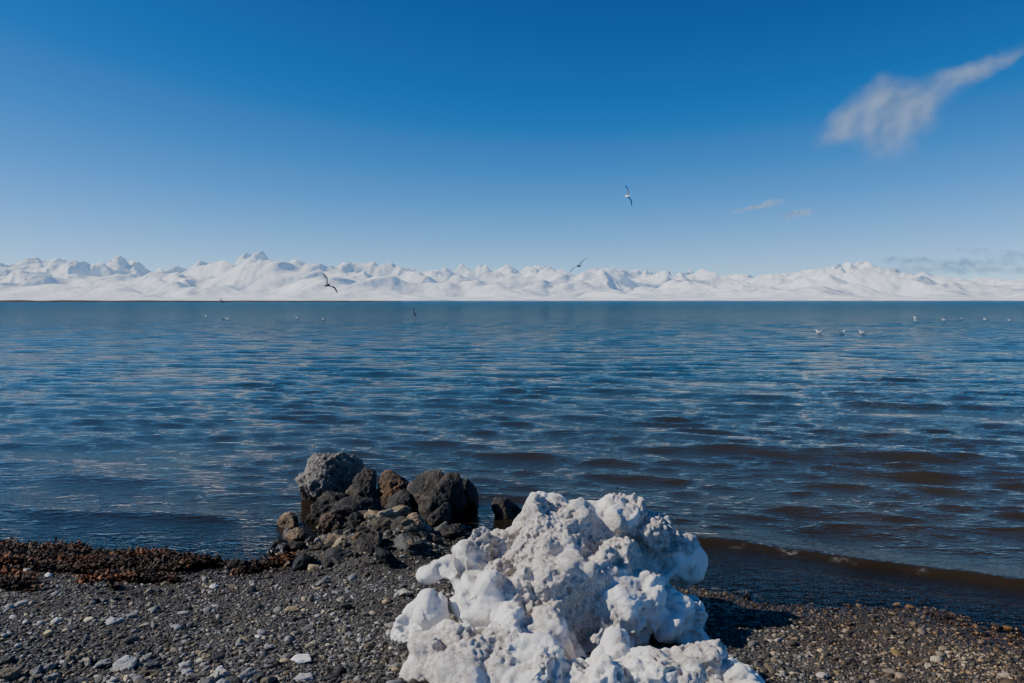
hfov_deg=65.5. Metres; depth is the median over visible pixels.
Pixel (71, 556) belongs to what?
seaweed
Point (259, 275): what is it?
snowy mountains
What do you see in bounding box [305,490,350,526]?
rock
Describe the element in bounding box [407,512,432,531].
rock
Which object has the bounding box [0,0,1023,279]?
sky
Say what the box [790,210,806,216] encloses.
cloud
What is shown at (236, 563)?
rock
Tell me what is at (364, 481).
rock
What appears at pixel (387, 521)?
stones
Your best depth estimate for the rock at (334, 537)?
5.53 m
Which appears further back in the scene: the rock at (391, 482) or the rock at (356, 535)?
the rock at (391, 482)
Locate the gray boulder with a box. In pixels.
[294,451,364,507]
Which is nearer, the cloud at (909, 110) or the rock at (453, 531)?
the rock at (453, 531)
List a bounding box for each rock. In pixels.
[228,558,248,567]
[277,512,298,529]
[283,527,306,541]
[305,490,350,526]
[319,512,346,533]
[324,533,342,543]
[330,495,382,519]
[345,467,378,499]
[351,527,371,539]
[357,531,380,554]
[363,509,379,519]
[377,469,408,509]
[384,488,414,512]
[407,469,465,523]
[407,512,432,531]
[425,502,451,527]
[439,523,467,539]
[460,477,478,518]
[491,497,521,529]
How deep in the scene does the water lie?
13.46 m
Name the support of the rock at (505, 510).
on the ground
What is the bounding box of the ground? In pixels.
[0,477,1023,682]
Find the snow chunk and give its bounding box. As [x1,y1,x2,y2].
[291,654,311,663]
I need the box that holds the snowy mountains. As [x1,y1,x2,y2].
[0,251,1023,300]
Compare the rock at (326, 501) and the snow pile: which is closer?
the snow pile
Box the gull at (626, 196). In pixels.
[625,185,631,204]
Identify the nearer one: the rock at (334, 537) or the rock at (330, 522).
the rock at (334, 537)
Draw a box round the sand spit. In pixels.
[0,300,398,301]
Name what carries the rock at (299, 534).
on the ground
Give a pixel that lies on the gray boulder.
(320, 475)
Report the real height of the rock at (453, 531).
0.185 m
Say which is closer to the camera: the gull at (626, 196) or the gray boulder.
the gray boulder
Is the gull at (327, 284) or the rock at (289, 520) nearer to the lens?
the rock at (289, 520)
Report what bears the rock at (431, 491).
on the ground
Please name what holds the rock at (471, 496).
on the ground
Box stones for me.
[0,505,1022,682]
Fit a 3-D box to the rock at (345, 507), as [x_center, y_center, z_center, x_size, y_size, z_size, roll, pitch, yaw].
[-1.213,1.325,6.234,0.414,0.228,0.283,0,3,-9]
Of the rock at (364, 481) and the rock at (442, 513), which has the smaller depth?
the rock at (442, 513)
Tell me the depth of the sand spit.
1040.73 m
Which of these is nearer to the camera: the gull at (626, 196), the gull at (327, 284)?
the gull at (327, 284)
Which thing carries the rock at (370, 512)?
on the ground
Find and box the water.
[0,301,1023,625]
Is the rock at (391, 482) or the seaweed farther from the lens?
the rock at (391, 482)
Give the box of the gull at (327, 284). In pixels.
[321,272,337,292]
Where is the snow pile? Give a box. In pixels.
[390,491,764,682]
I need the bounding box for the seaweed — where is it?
[0,537,294,591]
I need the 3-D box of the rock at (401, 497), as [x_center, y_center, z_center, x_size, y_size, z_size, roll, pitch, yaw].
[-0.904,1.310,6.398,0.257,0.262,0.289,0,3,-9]
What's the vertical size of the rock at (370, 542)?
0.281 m

